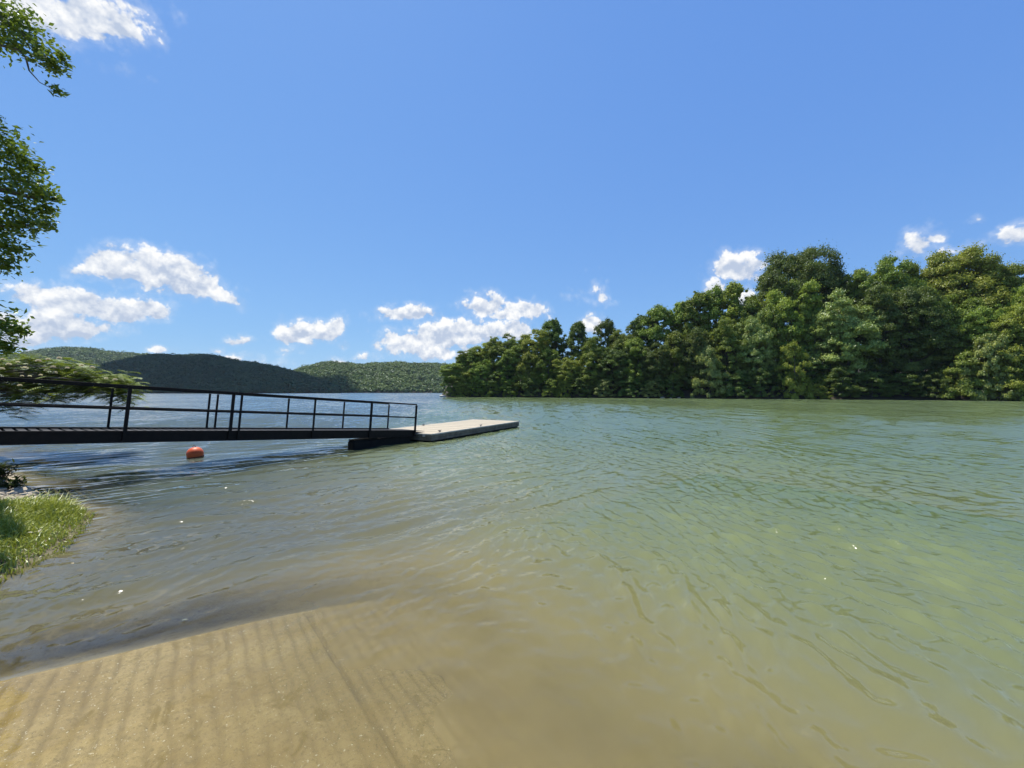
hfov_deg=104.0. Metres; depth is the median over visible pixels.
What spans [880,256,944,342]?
skyline tree
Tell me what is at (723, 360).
undergrowth bush
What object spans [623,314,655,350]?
skyline tree
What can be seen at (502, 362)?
front tree
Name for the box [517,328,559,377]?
skyline tree
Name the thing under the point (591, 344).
skyline tree
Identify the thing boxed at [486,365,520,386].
undergrowth bush
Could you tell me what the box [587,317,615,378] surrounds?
skyline tree
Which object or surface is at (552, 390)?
waterside bush
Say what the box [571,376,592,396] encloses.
waterside bush
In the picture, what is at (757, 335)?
front tree
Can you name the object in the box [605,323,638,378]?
skyline tree
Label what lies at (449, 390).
waterside bush
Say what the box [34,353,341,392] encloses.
shaded hill
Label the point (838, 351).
undergrowth bush
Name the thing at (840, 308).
front tree
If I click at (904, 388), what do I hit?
waterside bush
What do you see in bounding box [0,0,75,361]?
bank tree
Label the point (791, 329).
front tree
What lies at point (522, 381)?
tree
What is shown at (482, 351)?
skyline tree
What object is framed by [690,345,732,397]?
waterside bush
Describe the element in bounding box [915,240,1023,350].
skyline tree
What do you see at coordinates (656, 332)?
skyline tree
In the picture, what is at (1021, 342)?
front tree
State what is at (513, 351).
skyline tree
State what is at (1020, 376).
waterside bush
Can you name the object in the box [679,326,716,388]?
front tree
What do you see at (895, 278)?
skyline tree
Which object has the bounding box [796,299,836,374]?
front tree
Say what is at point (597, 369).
undergrowth bush
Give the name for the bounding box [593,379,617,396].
waterside bush
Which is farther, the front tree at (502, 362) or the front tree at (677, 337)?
the front tree at (502, 362)
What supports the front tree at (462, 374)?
on the shore
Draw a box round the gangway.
[0,376,418,444]
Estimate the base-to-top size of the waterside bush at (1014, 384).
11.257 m
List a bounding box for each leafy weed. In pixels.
[0,458,14,467]
[0,464,20,479]
[0,475,26,489]
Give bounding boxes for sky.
[0,0,1023,369]
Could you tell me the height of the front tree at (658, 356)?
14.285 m
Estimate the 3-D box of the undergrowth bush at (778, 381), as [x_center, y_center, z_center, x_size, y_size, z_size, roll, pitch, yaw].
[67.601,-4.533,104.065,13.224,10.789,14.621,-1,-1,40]
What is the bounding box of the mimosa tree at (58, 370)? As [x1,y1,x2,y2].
[0,352,157,419]
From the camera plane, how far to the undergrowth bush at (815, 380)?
96.71 m
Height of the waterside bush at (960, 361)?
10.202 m
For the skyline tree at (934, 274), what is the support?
on the shore
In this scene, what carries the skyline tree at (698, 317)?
on the shore
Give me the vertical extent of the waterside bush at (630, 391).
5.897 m
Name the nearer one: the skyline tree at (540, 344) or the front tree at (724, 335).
the front tree at (724, 335)
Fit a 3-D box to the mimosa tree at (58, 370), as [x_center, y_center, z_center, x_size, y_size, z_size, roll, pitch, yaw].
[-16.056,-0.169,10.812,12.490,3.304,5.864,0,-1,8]
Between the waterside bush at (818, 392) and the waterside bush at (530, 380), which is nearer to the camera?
the waterside bush at (818, 392)
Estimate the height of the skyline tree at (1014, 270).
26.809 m
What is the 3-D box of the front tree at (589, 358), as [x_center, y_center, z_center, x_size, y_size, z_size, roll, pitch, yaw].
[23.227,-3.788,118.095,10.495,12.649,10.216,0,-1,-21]
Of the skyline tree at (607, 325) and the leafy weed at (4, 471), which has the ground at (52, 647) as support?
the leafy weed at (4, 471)
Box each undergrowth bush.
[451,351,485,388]
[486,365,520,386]
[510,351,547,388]
[546,367,576,385]
[576,363,619,386]
[611,364,648,386]
[667,361,712,386]
[691,344,745,385]
[723,348,774,386]
[748,346,800,385]
[793,344,833,386]
[807,334,864,387]
[841,344,903,385]
[896,351,951,382]
[924,340,993,386]
[952,346,1006,378]
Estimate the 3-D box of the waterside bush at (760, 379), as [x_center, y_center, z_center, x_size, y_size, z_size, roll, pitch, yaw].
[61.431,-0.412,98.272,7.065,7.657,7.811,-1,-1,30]
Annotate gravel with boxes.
[0,472,74,504]
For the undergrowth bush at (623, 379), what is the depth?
113.92 m
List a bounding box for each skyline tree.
[438,362,470,391]
[455,349,484,378]
[467,343,498,380]
[481,331,515,380]
[497,337,530,378]
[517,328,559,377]
[541,318,568,376]
[564,320,587,365]
[574,335,607,375]
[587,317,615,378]
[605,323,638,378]
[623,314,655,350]
[635,304,678,360]
[662,300,694,357]
[674,291,723,369]
[698,281,737,369]
[711,279,757,376]
[731,297,762,381]
[743,239,849,352]
[820,268,860,306]
[829,265,877,371]
[841,251,938,371]
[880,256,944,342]
[902,250,980,365]
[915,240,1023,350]
[965,260,1023,312]
[993,283,1023,311]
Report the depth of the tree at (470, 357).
132.60 m
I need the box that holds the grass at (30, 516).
[0,488,97,581]
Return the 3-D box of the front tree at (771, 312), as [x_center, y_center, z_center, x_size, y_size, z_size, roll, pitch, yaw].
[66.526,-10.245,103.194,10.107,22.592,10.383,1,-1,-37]
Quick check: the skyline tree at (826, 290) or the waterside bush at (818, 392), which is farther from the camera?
the skyline tree at (826, 290)
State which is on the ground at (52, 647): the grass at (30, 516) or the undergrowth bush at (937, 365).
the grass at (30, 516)
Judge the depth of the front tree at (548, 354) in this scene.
122.45 m
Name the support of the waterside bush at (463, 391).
on the shore
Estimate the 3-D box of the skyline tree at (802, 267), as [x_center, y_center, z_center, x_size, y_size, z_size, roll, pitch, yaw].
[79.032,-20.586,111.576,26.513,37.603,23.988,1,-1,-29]
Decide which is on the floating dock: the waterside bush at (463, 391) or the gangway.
the gangway
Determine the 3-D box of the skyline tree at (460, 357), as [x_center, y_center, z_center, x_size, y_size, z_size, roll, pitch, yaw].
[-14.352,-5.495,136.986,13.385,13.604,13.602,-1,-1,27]
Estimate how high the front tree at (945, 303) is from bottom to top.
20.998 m
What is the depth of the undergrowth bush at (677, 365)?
110.24 m
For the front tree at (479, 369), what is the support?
on the shore
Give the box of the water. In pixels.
[0,393,1023,767]
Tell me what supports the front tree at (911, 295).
on the shore
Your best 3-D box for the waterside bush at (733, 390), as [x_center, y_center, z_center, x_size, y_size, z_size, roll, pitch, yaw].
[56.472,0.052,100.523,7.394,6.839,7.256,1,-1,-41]
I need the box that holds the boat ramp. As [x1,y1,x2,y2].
[0,609,471,767]
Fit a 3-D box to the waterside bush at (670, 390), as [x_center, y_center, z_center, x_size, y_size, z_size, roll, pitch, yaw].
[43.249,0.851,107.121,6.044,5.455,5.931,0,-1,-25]
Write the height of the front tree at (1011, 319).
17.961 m
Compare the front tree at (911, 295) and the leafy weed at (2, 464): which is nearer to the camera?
the leafy weed at (2, 464)
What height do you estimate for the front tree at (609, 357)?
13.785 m
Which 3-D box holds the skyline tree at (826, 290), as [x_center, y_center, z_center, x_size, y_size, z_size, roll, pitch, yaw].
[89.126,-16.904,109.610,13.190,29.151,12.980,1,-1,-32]
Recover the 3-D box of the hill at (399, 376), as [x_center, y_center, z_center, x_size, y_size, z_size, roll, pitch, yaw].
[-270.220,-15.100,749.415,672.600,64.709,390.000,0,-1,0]
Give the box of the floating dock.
[348,419,518,449]
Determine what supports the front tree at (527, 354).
on the shore
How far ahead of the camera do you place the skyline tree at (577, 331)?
126.79 m
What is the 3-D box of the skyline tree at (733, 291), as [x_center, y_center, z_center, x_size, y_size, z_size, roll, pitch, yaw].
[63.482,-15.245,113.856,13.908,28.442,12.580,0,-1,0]
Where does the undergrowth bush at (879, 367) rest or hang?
on the shore
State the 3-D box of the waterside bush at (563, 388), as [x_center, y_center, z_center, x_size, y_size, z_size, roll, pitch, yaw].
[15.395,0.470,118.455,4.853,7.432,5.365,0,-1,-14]
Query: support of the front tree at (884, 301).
on the shore
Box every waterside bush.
[440,377,457,395]
[454,380,470,396]
[466,380,485,395]
[483,382,500,396]
[499,381,519,396]
[520,377,541,395]
[541,379,560,395]
[556,374,570,397]
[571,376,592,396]
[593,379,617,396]
[617,376,644,396]
[638,380,663,396]
[662,379,685,396]
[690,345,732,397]
[720,371,755,397]
[747,367,777,397]
[774,339,816,398]
[802,384,832,398]
[824,365,860,397]
[849,371,900,396]
[881,373,926,396]
[907,372,956,397]
[937,350,997,398]
[956,331,1023,400]
[985,345,1023,400]
[1015,365,1023,382]
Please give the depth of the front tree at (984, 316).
83.70 m
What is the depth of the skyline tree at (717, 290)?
114.31 m
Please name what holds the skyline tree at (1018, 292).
on the shore
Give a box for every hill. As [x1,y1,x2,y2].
[0,346,148,391]
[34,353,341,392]
[293,360,450,392]
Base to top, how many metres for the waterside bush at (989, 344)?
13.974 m
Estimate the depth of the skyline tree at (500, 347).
132.38 m
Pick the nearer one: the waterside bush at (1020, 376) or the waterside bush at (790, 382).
the waterside bush at (1020, 376)
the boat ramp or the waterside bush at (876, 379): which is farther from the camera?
the waterside bush at (876, 379)
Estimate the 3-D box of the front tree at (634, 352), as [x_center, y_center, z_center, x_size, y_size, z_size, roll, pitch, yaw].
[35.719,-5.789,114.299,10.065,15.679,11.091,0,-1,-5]
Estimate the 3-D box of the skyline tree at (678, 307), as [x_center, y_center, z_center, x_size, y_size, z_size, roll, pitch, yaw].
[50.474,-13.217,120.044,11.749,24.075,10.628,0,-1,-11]
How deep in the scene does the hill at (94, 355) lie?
898.51 m
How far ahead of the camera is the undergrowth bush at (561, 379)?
120.05 m
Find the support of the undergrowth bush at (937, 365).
on the shore
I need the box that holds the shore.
[442,370,1019,400]
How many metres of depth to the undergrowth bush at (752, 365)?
102.55 m
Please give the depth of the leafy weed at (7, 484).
6.98 m
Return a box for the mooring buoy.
[186,445,203,458]
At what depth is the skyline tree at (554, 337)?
129.82 m
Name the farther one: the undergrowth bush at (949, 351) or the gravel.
the undergrowth bush at (949, 351)
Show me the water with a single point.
(692, 583)
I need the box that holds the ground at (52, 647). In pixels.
[0,447,320,680]
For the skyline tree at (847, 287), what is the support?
on the shore
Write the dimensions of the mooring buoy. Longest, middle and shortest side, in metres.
0.467 x 0.390 x 0.390 m
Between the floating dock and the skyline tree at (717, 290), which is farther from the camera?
the skyline tree at (717, 290)
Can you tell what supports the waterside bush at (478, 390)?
on the shore
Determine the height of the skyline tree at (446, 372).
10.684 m
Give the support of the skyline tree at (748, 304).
on the shore
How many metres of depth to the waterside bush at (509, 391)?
124.01 m
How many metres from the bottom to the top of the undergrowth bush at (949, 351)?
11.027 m
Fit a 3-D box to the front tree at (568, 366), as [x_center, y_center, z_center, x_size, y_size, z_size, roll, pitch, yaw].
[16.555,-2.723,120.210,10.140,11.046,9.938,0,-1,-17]
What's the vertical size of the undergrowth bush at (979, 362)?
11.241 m
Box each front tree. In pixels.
[451,365,474,392]
[468,359,492,391]
[492,353,518,390]
[514,351,542,390]
[534,345,564,388]
[552,357,581,392]
[573,351,606,390]
[592,345,630,388]
[619,337,655,389]
[640,342,674,391]
[660,328,692,388]
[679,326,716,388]
[704,316,752,389]
[735,308,781,388]
[757,303,791,387]
[763,277,825,376]
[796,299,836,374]
[806,287,892,383]
[844,280,925,383]
[879,283,968,382]
[904,293,987,376]
[933,303,1013,376]
[970,303,1023,376]
[1004,318,1023,372]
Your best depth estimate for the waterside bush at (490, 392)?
126.48 m
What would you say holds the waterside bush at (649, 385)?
on the shore
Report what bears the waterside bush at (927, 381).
on the shore
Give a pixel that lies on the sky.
(292, 184)
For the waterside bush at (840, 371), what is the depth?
90.82 m
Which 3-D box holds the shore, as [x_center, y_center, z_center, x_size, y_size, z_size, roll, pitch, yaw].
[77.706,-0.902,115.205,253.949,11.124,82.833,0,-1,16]
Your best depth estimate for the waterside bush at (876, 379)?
88.37 m

